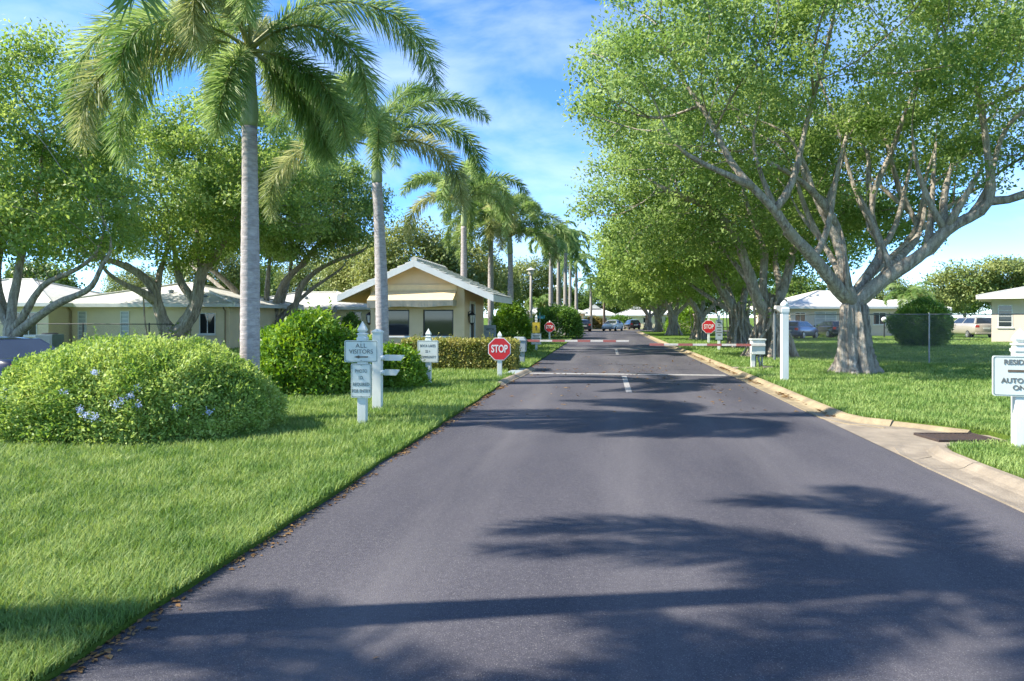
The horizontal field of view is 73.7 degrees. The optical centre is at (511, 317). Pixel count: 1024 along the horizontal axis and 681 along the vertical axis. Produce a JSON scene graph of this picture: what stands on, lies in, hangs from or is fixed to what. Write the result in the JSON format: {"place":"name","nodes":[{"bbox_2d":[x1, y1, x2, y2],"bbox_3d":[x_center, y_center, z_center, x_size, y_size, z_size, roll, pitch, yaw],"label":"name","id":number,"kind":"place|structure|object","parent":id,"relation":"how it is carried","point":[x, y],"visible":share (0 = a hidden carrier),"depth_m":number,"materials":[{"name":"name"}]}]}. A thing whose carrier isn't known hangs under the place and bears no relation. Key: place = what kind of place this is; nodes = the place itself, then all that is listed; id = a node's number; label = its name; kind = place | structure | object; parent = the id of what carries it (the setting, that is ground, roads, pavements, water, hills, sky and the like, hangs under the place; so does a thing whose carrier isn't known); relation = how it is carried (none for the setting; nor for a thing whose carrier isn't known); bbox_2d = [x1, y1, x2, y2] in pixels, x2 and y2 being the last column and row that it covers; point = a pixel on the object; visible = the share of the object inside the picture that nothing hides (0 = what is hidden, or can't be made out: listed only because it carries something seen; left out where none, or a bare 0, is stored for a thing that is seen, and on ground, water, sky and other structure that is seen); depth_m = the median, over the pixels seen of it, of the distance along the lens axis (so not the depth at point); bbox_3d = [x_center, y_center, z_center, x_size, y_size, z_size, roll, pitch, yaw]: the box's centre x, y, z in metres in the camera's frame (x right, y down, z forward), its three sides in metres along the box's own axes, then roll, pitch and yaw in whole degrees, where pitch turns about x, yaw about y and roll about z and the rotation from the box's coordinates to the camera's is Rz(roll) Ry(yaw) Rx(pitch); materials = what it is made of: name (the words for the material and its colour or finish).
{"place":"outdoors","nodes":[
{"label":"outdoors","id":0,"kind":"place"},
{"bbox_2d":[0,331,1023,680],"bbox_3d":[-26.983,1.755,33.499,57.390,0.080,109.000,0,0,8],"label":"lawn","id":1,"kind":"structure","parent":0,"point":[63,667],"depth_m":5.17,"materials":[{"name":"plant"}]},
{"bbox_2d":[0,336,54,377],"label":"parked car","id":2,"kind":"object","parent":1,"relation":"on","point":[11,348],"visible":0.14,"depth_m":14.29,"materials":[{"name":"blue metal"}]},
{"bbox_2d":[35,333,63,346],"bbox_3d":[-23.150,1.295,34.200,1.100,1.040,1.100,0,0,2],"label":"air conditioner","id":3,"kind":"object","parent":1,"relation":"on","point":[58,337],"visible":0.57,"depth_m":33.85,"materials":[{"name":"metal"}]},
{"bbox_2d":[0,14,167,336],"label":"ficus tree","id":4,"kind":"object","parent":1,"relation":"on","point":[23,227],"visible":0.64,"depth_m":22.94,"materials":[{"name":"green plant"}]},
{"bbox_2d":[0,323,171,346],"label":"chain link fence","id":5,"kind":"object","parent":1,"relation":"on","point":[83,327],"visible":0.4,"depth_m":29.78,"materials":[{"name":"metal"}]},
{"bbox_2d":[97,265,165,292],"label":"leafy tree","id":6,"kind":"object","parent":1,"relation":"on","point":[131,279],"visible":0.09,"depth_m":64.59,"materials":[{"name":"green plant"}]},
{"bbox_2d":[102,0,175,35],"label":"palm tree","id":7,"kind":"object","parent":1,"relation":"on","point":[120,6],"visible":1,"depth_m":4.13,"materials":[{"name":"green plant"}]},
{"bbox_2d":[0,326,290,445],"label":"flowering bush","id":8,"kind":"object","parent":1,"relation":"on","point":[52,386],"visible":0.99,"depth_m":9.39,"materials":[{"name":"green plant"}]},
{"bbox_2d":[0,278,303,348],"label":"house","id":9,"kind":"structure","parent":1,"relation":"on","point":[219,318],"depth_m":37.04,"materials":[{"name":"paint"}]},
{"bbox_2d":[17,312,36,336],"bbox_3d":[-25.489,0.375,35.660,1.520,1.320,0.110,0,0,3],"label":"window","id":10,"kind":"structure","parent":9,"relation":"in","point":[29,333],"depth_m":35.66,"materials":[{"name":"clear glass"}]},
{"bbox_2d":[77,311,87,343],"bbox_3d":[-23.398,0.550,37.143,0.620,1.770,0.110,0,0,3],"label":"window","id":11,"kind":"structure","parent":9,"relation":"in","point":[81,315],"depth_m":37.17,"materials":[{"name":"glass"}]},
{"bbox_2d":[120,311,128,335],"bbox_3d":[-21.004,0.515,37.042,0.500,1.700,0.055,0,0,3],"label":"window","id":12,"kind":"structure","parent":9,"relation":"in","point":[124,315],"depth_m":37.04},
{"bbox_2d":[197,313,216,335],"bbox_3d":[-16.414,0.375,36.764,1.020,1.220,0.110,0,0,3],"label":"window","id":13,"kind":"structure","parent":9,"relation":"in","point":[207,321],"depth_m":36.78,"materials":[{"name":"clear glass"}]},
{"bbox_2d":[18,86,350,341],"bbox_3d":[-17.140,-5.137,34.956,17.627,14.049,11.274,0,0,8],"label":"ficus tree","id":14,"kind":"object","parent":1,"relation":"on","point":[170,140],"visible":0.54,"depth_m":33.24,"materials":[{"name":"green plant"}]},
{"bbox_2d":[155,244,273,296],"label":"leafy tree","id":15,"kind":"object","parent":1,"relation":"on","point":[233,273],"visible":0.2,"depth_m":60.43,"materials":[{"name":"green plant"}]},
{"bbox_2d":[49,0,449,408],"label":"palm tree","id":16,"kind":"object","parent":1,"relation":"on","point":[210,33],"visible":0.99,"depth_m":10.89,"materials":[{"name":"green plant"}]},
{"bbox_2d":[153,134,402,325],"bbox_3d":[-14.667,-4.699,42.897,16.260,13.171,10.940,0,0,8],"label":"ficus tree","id":17,"kind":"object","parent":1,"relation":"on","point":[362,207],"visible":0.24,"depth_m":41.68,"materials":[{"name":"green plant"}]},
{"bbox_2d":[263,255,326,295],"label":"leafy tree","id":18,"kind":"object","parent":1,"relation":"on","point":[299,276],"visible":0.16,"depth_m":64.22,"materials":[{"name":"green plant"}]},
{"bbox_2d":[238,296,371,396],"bbox_3d":[-4.680,0.646,15.620,3.324,2.283,2.891,0,0,0],"label":"shrub","id":19,"kind":"object","parent":1,"relation":"on","point":[318,337],"visible":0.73,"depth_m":14.84,"materials":[{"name":"green plant"}]},
{"bbox_2d":[270,291,370,338],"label":"house","id":20,"kind":"structure","parent":1,"relation":"on","point":[314,299],"depth_m":48.02,"materials":[{"name":"paint"}]},
{"bbox_2d":[340,311,361,334],"bbox_3d":[-9.946,0.689,41.991,1.656,2.220,1.903,0,0,-37],"label":"shrub","id":21,"kind":"object","parent":1,"relation":"on","point":[350,317],"visible":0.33,"depth_m":41.84,"materials":[{"name":"green plant"}]},
{"bbox_2d":[309,233,402,291],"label":"leafy tree","id":22,"kind":"object","parent":1,"relation":"on","point":[335,282],"visible":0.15,"depth_m":54.79,"materials":[{"name":"green plant"}]},
{"bbox_2d":[344,321,377,423],"bbox_3d":[-2.385,0.938,10.891,0.535,1.755,0.171,0,0,3],"label":"sign post","id":23,"kind":"object","parent":1,"relation":"on","point":[362,350],"visible":1,"depth_m":10.81,"materials":[{"name":"wood"}]},
{"bbox_2d":[258,68,492,345],"bbox_3d":[-3.410,-2.394,17.679,6.030,8.423,5.454,0,0,-26],"label":"palm tree","id":24,"kind":"object","parent":1,"relation":"on","point":[389,130],"visible":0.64,"depth_m":17.41,"materials":[{"name":"green plant"}]},
{"bbox_2d":[371,329,404,409],"bbox_3d":[-2.276,1.015,12.570,0.614,1.600,0.153,0,0,8],"label":"notice post","id":25,"kind":"object","parent":1,"relation":"on","point":[378,372],"visible":0.97,"depth_m":12.54,"materials":[{"name":"wood"}]},
{"bbox_2d":[368,338,433,389],"bbox_3d":[-2.841,1.137,16.595,1.871,1.285,1.612,0,0,0],"label":"shrub","id":26,"kind":"object","parent":1,"relation":"on","point":[412,369],"visible":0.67,"depth_m":16.23,"materials":[{"name":"green plant"}]},
{"bbox_2d":[337,216,487,291],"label":"leafy tree","id":27,"kind":"object","parent":1,"relation":"on","point":[424,243],"visible":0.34,"depth_m":50.27,"materials":[{"name":"green plant"}]},
{"bbox_2d":[337,256,511,358],"bbox_3d":[-3.600,-0.319,30.119,6.500,4.269,5.738,0,0,8],"label":"gatehouse","id":28,"kind":"object","parent":1,"relation":"on","point":[433,297],"visible":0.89,"depth_m":27.95,"materials":[{"name":"beige paint"}]},
{"bbox_2d":[388,310,409,337],"bbox_3d":[-4.773,0.265,28.130,1.240,1.140,0.170,0,0,8],"label":"window","id":29,"kind":"structure","parent":28,"relation":"in","point":[398,319],"depth_m":28.17,"materials":[{"name":"glass"}]},
{"bbox_2d":[421,310,454,337],"bbox_3d":[-3.014,0.265,27.888,1.390,1.140,0.170,0,0,8],"label":"window","id":30,"kind":"structure","parent":28,"relation":"in","point":[441,321],"depth_m":27.94,"materials":[{"name":"glass"}]},
{"bbox_2d":[470,301,475,355],"bbox_3d":[-1.741,0.515,29.363,0.130,2.400,1.160,0,0,8],"label":"door","id":31,"kind":"structure","parent":28,"relation":"in","point":[471,302],"depth_m":29.65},
{"bbox_2d":[417,328,437,382],"bbox_3d":[-2.092,1.048,17.093,0.530,1.535,0.162,0,0,6],"label":"sign post","id":32,"kind":"object","parent":1,"relation":"on","point":[427,347],"visible":0.88,"depth_m":17.02,"materials":[{"name":"wood"}]},
{"bbox_2d":[399,332,520,369],"bbox_3d":[-1.695,1.121,22.687,4.044,1.308,1.611,0,0,5],"label":"clipped hedge","id":33,"kind":"object","parent":1,"relation":"on","point":[469,348],"visible":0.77,"depth_m":22.13,"materials":[{"name":"green plant"}]},
{"bbox_2d":[416,239,507,304],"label":"leafy tree","id":34,"kind":"object","parent":1,"relation":"on","point":[481,263],"visible":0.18,"depth_m":54.03,"materials":[{"name":"green plant"}]},
{"bbox_2d":[399,154,530,277],"bbox_3d":[-2.339,-3.190,33.153,6.517,10.015,7.173,0,0,8],"label":"palm tree","id":35,"kind":"object","parent":1,"relation":"on","point":[496,199],"visible":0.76,"depth_m":32.86,"materials":[{"name":"green plant"}]},
{"bbox_2d":[428,188,541,324],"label":"palm tree","id":36,"kind":"object","parent":1,"relation":"on","point":[451,222],"visible":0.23,"depth_m":38.81,"materials":[{"name":"green plant"}]},
{"bbox_2d":[484,321,495,338],"bbox_3d":[-0.998,0.990,30.985,0.560,1.650,0.109,0,0,5],"label":"notice board","id":37,"kind":"object","parent":1,"relation":"on","point":[490,328],"visible":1,"depth_m":30.94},
{"bbox_2d":[488,331,510,376],"bbox_3d":[-0.356,1.110,19.690,0.650,1.410,0.167,0,0,5],"label":"stop sign","id":38,"kind":"object","parent":1,"relation":"on","point":[499,349],"visible":0.98,"depth_m":19.62,"materials":[{"name":"metal"}]},
{"bbox_2d":[474,257,527,313],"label":"leafy tree","id":39,"kind":"object","parent":1,"relation":"on","point":[516,284],"visible":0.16,"depth_m":68.46,"materials":[{"name":"green plant"}]},
{"bbox_2d":[486,299,534,347],"bbox_3d":[-0.073,0.304,37.009,3.017,3.070,2.912,0,0,0],"label":"shrub","id":40,"kind":"object","parent":1,"relation":"on","point":[507,314],"visible":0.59,"depth_m":36.32,"materials":[{"name":"green plant"}]},
{"bbox_2d":[450,193,572,321],"bbox_3d":[0.031,-2.405,36.906,6.517,8.413,7.173,0,0,-41],"label":"palm tree","id":41,"kind":"object","parent":1,"relation":"on","point":[531,230],"visible":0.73,"depth_m":36.35,"materials":[{"name":"green plant"}]},
{"bbox_2d":[527,268,534,330],"bbox_3d":[1.389,-0.910,50.000,0.628,5.450,0.628,0,0,-15],"label":"street lamp","id":42,"kind":"object","parent":1,"relation":"on","point":[530,271],"visible":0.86,"depth_m":49.91,"materials":[{"name":"grey metal"}]},
{"bbox_2d":[531,315,540,349],"bbox_3d":[1.244,0.833,34.992,0.520,1.965,0.152,0,0,6],"label":"warning sign","id":43,"kind":"object","parent":1,"relation":"on","point":[536,329],"visible":0.98,"depth_m":34.92,"materials":[{"name":"metal"}]},
{"bbox_2d":[523,294,555,310],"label":"leafy tree","id":44,"kind":"object","parent":1,"relation":"on","point":[541,301],"visible":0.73,"depth_m":63.52,"materials":[{"name":"green plant"}]},
{"bbox_2d":[524,221,578,335],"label":"palm tree","id":45,"kind":"object","parent":1,"relation":"on","point":[559,242],"visible":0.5,"depth_m":61.83,"materials":[{"name":"green plant"}]},
{"bbox_2d":[528,301,585,338],"bbox_3d":[3.651,0.291,57.029,5.062,3.205,5.998,0,0,8],"label":"shrub","id":46,"kind":"object","parent":1,"relation":"on","point":[569,319],"visible":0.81,"depth_m":55.00,"materials":[{"name":"green plant"}]},
{"bbox_2d":[534,235,580,333],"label":"palm tree","id":47,"kind":"object","parent":1,"relation":"on","point":[536,247],"visible":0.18,"depth_m":67.86,"materials":[{"name":"green plant"}]},
{"bbox_2d":[546,224,589,334],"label":"palm tree","id":48,"kind":"object","parent":1,"relation":"on","point":[578,233],"visible":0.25,"depth_m":65.86,"materials":[{"name":"green plant"}]},
{"bbox_2d":[514,337,628,361],"bbox_3d":[2.184,1.250,25.344,4.246,1.030,0.471,0,0,8],"label":"barrier","id":49,"kind":"object","parent":1,"relation":"on","point":[523,343],"visible":0.84,"depth_m":25.36,"materials":[{"name":"metal"}]},
{"bbox_2d":[560,240,588,306],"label":"palm tree","id":50,"kind":"object","parent":1,"relation":"on","point":[570,278],"visible":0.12,"depth_m":79.81,"materials":[{"name":"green plant"}]},
{"bbox_2d":[556,252,598,310],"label":"palm tree","id":51,"kind":"object","parent":1,"relation":"on","point":[584,265],"visible":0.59,"depth_m":75.61,"materials":[{"name":"green plant"}]},
{"bbox_2d":[0,0,1023,317],"label":"sky","id":52,"kind":"structure","parent":0,"point":[510,55],"materials":[{"name":"blue"}]},
{"bbox_2d":[50,332,1023,680],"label":"road","id":53,"kind":"structure","parent":0,"point":[604,526],"depth_m":4.89,"materials":[{"name":"asphalt"}]},
{"bbox_2d":[55,352,835,680],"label":"fallen leaves","id":54,"kind":"object","parent":53,"relation":"on","point":[131,628],"visible":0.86,"depth_m":5.61,"materials":[{"name":"plant"}]},
{"bbox_2d":[499,367,536,385],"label":"kerb","id":55,"kind":"structure","parent":53,"relation":"on","point":[511,378],"depth_m":19.61,"materials":[{"name":"concrete"}]},
{"bbox_2d":[529,373,725,375],"bbox_3d":[3.466,1.746,20.933,5.970,0.001,0.420,0,0,8],"label":"stop line","id":56,"kind":"object","parent":53,"relation":"on","point":[631,374],"visible":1,"depth_m":20.81,"materials":[{"name":"paint"}]},
{"bbox_2d":[554,330,637,331],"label":"cross road","id":57,"kind":"structure","parent":0,"point":[608,331],"depth_m":83.52,"materials":[{"name":"asphalt"}]},
{"bbox_2d":[602,320,623,330],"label":"parked car","id":58,"kind":"object","parent":57,"relation":"on","point":[610,325],"visible":1,"depth_m":87.00,"materials":[{"name":"silver metal"}]},
{"bbox_2d":[593,329,726,330],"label":"driveway","id":59,"kind":"structure","parent":0,"point":[634,329],"depth_m":97.00,"materials":[{"name":"asphalt"}]},
{"bbox_2d":[573,274,599,329],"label":"palm tree","id":60,"kind":"object","parent":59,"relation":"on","point":[586,284],"visible":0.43,"depth_m":95.82,"materials":[{"name":"green plant"}]},
{"bbox_2d":[624,320,640,329],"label":"parked car","id":61,"kind":"object","parent":59,"relation":"on","point":[629,324],"visible":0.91,"depth_m":96.28,"materials":[{"name":"blue metal"}]},
{"bbox_2d":[484,318,955,331],"bbox_3d":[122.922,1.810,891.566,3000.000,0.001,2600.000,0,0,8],"label":"ground","id":62,"kind":"structure","parent":0,"point":[712,319],"depth_m":288.20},
{"bbox_2d":[2,257,86,287],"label":"leafy tree","id":63,"kind":"object","parent":62,"relation":"on","point":[38,270],"visible":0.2,"depth_m":77.82,"materials":[{"name":"green plant"}]},
{"bbox_2d":[212,261,289,296],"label":"leafy tree","id":64,"kind":"object","parent":62,"relation":"on","point":[272,274],"visible":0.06,"depth_m":88.11,"materials":[{"name":"green plant"}]},
{"bbox_2d":[505,255,567,316],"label":"leafy tree","id":65,"kind":"object","parent":62,"relation":"on","point":[537,283],"visible":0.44,"depth_m":83.57,"materials":[{"name":"green plant"}]},
{"bbox_2d":[533,282,595,309],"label":"leafy tree","id":66,"kind":"object","parent":62,"relation":"on","point":[584,301],"visible":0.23,"depth_m":137.46,"materials":[{"name":"green plant"}]},
{"bbox_2d":[586,313,602,328],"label":"shrub","id":67,"kind":"object","parent":62,"relation":"on","point":[597,322],"visible":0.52,"depth_m":103.20,"materials":[{"name":"green plant"}]},
{"bbox_2d":[582,304,616,326],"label":"house","id":68,"kind":"structure","parent":62,"relation":"on","point":[597,311],"depth_m":113.29,"materials":[{"name":"paint"}]},
{"bbox_2d":[581,287,629,313],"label":"leafy tree","id":69,"kind":"object","parent":62,"relation":"on","point":[600,304],"visible":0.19,"depth_m":147.91,"materials":[{"name":"green plant"}]},
{"bbox_2d":[617,307,654,327],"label":"house","id":70,"kind":"structure","parent":62,"relation":"on","point":[633,314],"depth_m":113.06,"materials":[{"name":"paint"}]},
{"bbox_2d":[595,292,696,329],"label":"ficus tree","id":71,"kind":"object","parent":62,"relation":"on","point":[648,322],"visible":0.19,"depth_m":92.68,"materials":[{"name":"green plant"}]},
{"bbox_2d":[673,296,722,316],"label":"leafy tree","id":72,"kind":"object","parent":62,"relation":"on","point":[707,305],"visible":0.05,"depth_m":119.80,"materials":[{"name":"green plant"}]},
{"bbox_2d":[637,331,893,427],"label":"kerb","id":73,"kind":"structure","parent":62,"relation":"on","point":[808,405],"depth_m":14.91,"materials":[{"name":"concrete"}]},
{"bbox_2d":[769,270,829,297],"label":"leafy tree","id":74,"kind":"object","parent":62,"relation":"on","point":[799,288],"visible":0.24,"depth_m":107.67,"materials":[{"name":"green plant"}]},
{"bbox_2d":[855,271,925,300],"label":"leafy tree","id":75,"kind":"object","parent":62,"relation":"on","point":[882,295],"visible":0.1,"depth_m":82.30,"materials":[{"name":"green plant"}]},
{"bbox_2d":[890,421,969,431],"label":"kerb","id":76,"kind":"structure","parent":62,"relation":"on","point":[920,426],"depth_m":10.64,"materials":[{"name":"concrete"}]},
{"bbox_2d":[900,284,979,313],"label":"leafy tree","id":77,"kind":"object","parent":62,"relation":"on","point":[957,308],"visible":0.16,"depth_m":92.89,"materials":[{"name":"green plant"}]},
{"bbox_2d":[894,444,1023,512],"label":"kerb","id":78,"kind":"structure","parent":62,"relation":"on","point":[1004,487],"depth_m":7.45,"materials":[{"name":"concrete"}]},
{"bbox_2d":[919,254,1023,306],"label":"leafy tree","id":79,"kind":"object","parent":62,"relation":"on","point":[993,278],"visible":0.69,"depth_m":76.62,"materials":[{"name":"green plant"}]},
{"bbox_2d":[953,280,990,317],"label":"leafy tree","id":80,"kind":"object","parent":62,"relation":"on","point":[975,306],"visible":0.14,"depth_m":135.31,"materials":[{"name":"green plant"}]},
{"bbox_2d":[641,331,1023,478],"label":"lawn","id":81,"kind":"structure","parent":0,"point":[657,335],"depth_m":22.30,"materials":[{"name":"plant"}]},
{"bbox_2d":[589,268,715,331],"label":"ficus tree","id":82,"kind":"object","parent":81,"relation":"on","point":[658,315],"visible":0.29,"depth_m":77.82,"materials":[{"name":"green plant"}]},
{"bbox_2d":[583,243,740,334],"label":"ficus tree","id":83,"kind":"object","parent":81,"relation":"on","point":[673,327],"visible":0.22,"depth_m":63.74,"materials":[{"name":"green plant"}]},
{"bbox_2d":[659,305,707,332],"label":"shrub","id":84,"kind":"object","parent":81,"relation":"on","point":[686,321],"visible":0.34,"depth_m":71.25,"materials":[{"name":"green plant"}]},
{"bbox_2d":[591,231,804,339],"bbox_3d":[14.202,-2.995,50.996,16.285,9.669,11.060,0,0,-9],"label":"ficus tree","id":85,"kind":"object","parent":81,"relation":"on","point":[699,317],"visible":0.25,"depth_m":50.50,"materials":[{"name":"green plant"}]},
{"bbox_2d":[702,316,714,341],"bbox_3d":[12.671,0.860,43.991,0.840,1.830,0.177,0,0,11],"label":"stop sign","id":86,"kind":"object","parent":81,"relation":"on","point":[708,326],"visible":0.98,"depth_m":43.92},
{"bbox_2d":[650,338,770,368],"bbox_3d":[6.587,1.240,22.554,4.025,1.070,0.500,0,0,8],"label":"barrier","id":87,"kind":"object","parent":81,"relation":"on","point":[757,346],"visible":0.73,"depth_m":22.34,"materials":[{"name":"metal"}]},
{"bbox_2d":[715,314,722,349],"bbox_3d":[10.608,0.792,34.993,0.360,1.965,0.163,0,0,12],"label":"sign post","id":88,"kind":"object","parent":81,"relation":"on","point":[718,329],"visible":0.94,"depth_m":34.92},
{"bbox_2d":[583,163,903,347],"bbox_3d":[12.457,-3.579,37.886,17.059,10.897,11.557,0,0,8],"label":"ficus tree","id":89,"kind":"object","parent":81,"relation":"on","point":[739,329],"visible":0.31,"depth_m":37.48,"materials":[{"name":"green plant"}]},
{"bbox_2d":[774,300,789,379],"bbox_3d":[7.110,0.660,18.005,0.349,2.230,0.200,0,0,4],"label":"reader post","id":90,"kind":"object","parent":81,"relation":"on","point":[783,309],"visible":0.87,"depth_m":17.92,"materials":[{"name":"wood"}]},
{"bbox_2d":[555,0,1023,374],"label":"ficus tree","id":91,"kind":"object","parent":81,"relation":"on","point":[1000,36],"visible":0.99,"depth_m":19.43,"materials":[{"name":"green plant"}]},
{"bbox_2d":[563,61,1017,357],"bbox_3d":[10.981,-4.306,29.015,17.748,12.392,11.598,0,0,8],"label":"ficus tree","id":92,"kind":"object","parent":81,"relation":"on","point":[711,211],"visible":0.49,"depth_m":27.80,"materials":[{"name":"green plant"}]},
{"bbox_2d":[789,321,817,338],"bbox_3d":[22.698,0.984,53.988,4.035,1.423,1.943,0,0,-44],"label":"parked car","id":93,"kind":"object","parent":81,"relation":"on","point":[799,331],"visible":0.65,"depth_m":52.77,"materials":[{"name":"blue metal"}]},
{"bbox_2d":[815,321,838,337],"bbox_3d":[26.639,0.974,56.983,1.807,1.403,3.833,0,0,0],"label":"parked car","id":94,"kind":"object","parent":81,"relation":"on","point":[833,327],"visible":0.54,"depth_m":55.84,"materials":[{"name":"grey metal"}]},
{"bbox_2d":[750,290,951,335],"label":"house","id":95,"kind":"structure","parent":81,"relation":"on","point":[821,302],"depth_m":62.00,"materials":[{"name":"white paint"}]},
{"bbox_2d":[814,311,836,324],"bbox_3d":[28.465,0.125,61.992,2.000,1.300,0.055,0,0,0],"label":"window","id":96,"kind":"structure","parent":95,"relation":"in","point":[820,318],"depth_m":61.99,"materials":[{"name":"glass"}]},
{"bbox_2d":[773,313,1023,363],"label":"chain link fence","id":97,"kind":"object","parent":81,"relation":"on","point":[775,337],"visible":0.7,"depth_m":24.75,"materials":[{"name":"metal"}]},
{"bbox_2d":[883,281,937,307],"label":"palm tree","id":98,"kind":"object","parent":81,"relation":"on","point":[907,294],"visible":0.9,"depth_m":49.62,"materials":[{"name":"green plant"}]},
{"bbox_2d":[883,293,957,345],"bbox_3d":[23.729,0.202,39.501,3.729,3.184,3.693,0,0,8],"label":"shrub","id":99,"kind":"object","parent":81,"relation":"on","point":[924,305],"visible":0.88,"depth_m":38.72,"materials":[{"name":"green plant"}]},
{"bbox_2d":[951,318,990,337],"bbox_3d":[38.248,0.834,56.979,2.148,1.723,4.943,0,0,7],"label":"parked car","id":100,"kind":"object","parent":81,"relation":"on","point":[970,327],"visible":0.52,"depth_m":55.19,"materials":[{"name":"beige metal"}]},
{"bbox_2d":[976,286,1023,341],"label":"house","id":101,"kind":"structure","parent":81,"relation":"on","point":[1008,301],"depth_m":45.51,"materials":[{"name":"beige paint"}]},
{"bbox_2d":[997,305,1013,327],"bbox_3d":[32.882,-0.040,45.528,0.920,1.570,0.110,0,0,36],"label":"window","id":102,"kind":"structure","parent":101,"relation":"in","point":[1002,309],"depth_m":45.54,"materials":[{"name":"clear glass"}]},
{"bbox_2d":[992,329,1023,447],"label":"sign post","id":103,"kind":"object","parent":81,"relation":"on","point":[1007,375],"visible":0.99,"depth_m":8.71,"materials":[{"name":"wood"}]},
{"bbox_2d":[811,412,1007,459],"bbox_3d":[6.155,1.744,10.306,2.020,0.001,4.300,0,0,8],"label":"apron","id":104,"kind":"object","parent":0,"point":[890,438],"visible":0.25,"depth_m":9.98,"materials":[{"name":"concrete"}]},
{"bbox_2d":[914,432,998,441],"bbox_3d":[6.381,1.735,9.820,0.860,0.054,0.600,0,0,0],"label":"drain grate","id":105,"kind":"object","parent":104,"relation":"on","point":[947,436],"visible":0.84,"depth_m":9.82,"materials":[{"name":"metal"}]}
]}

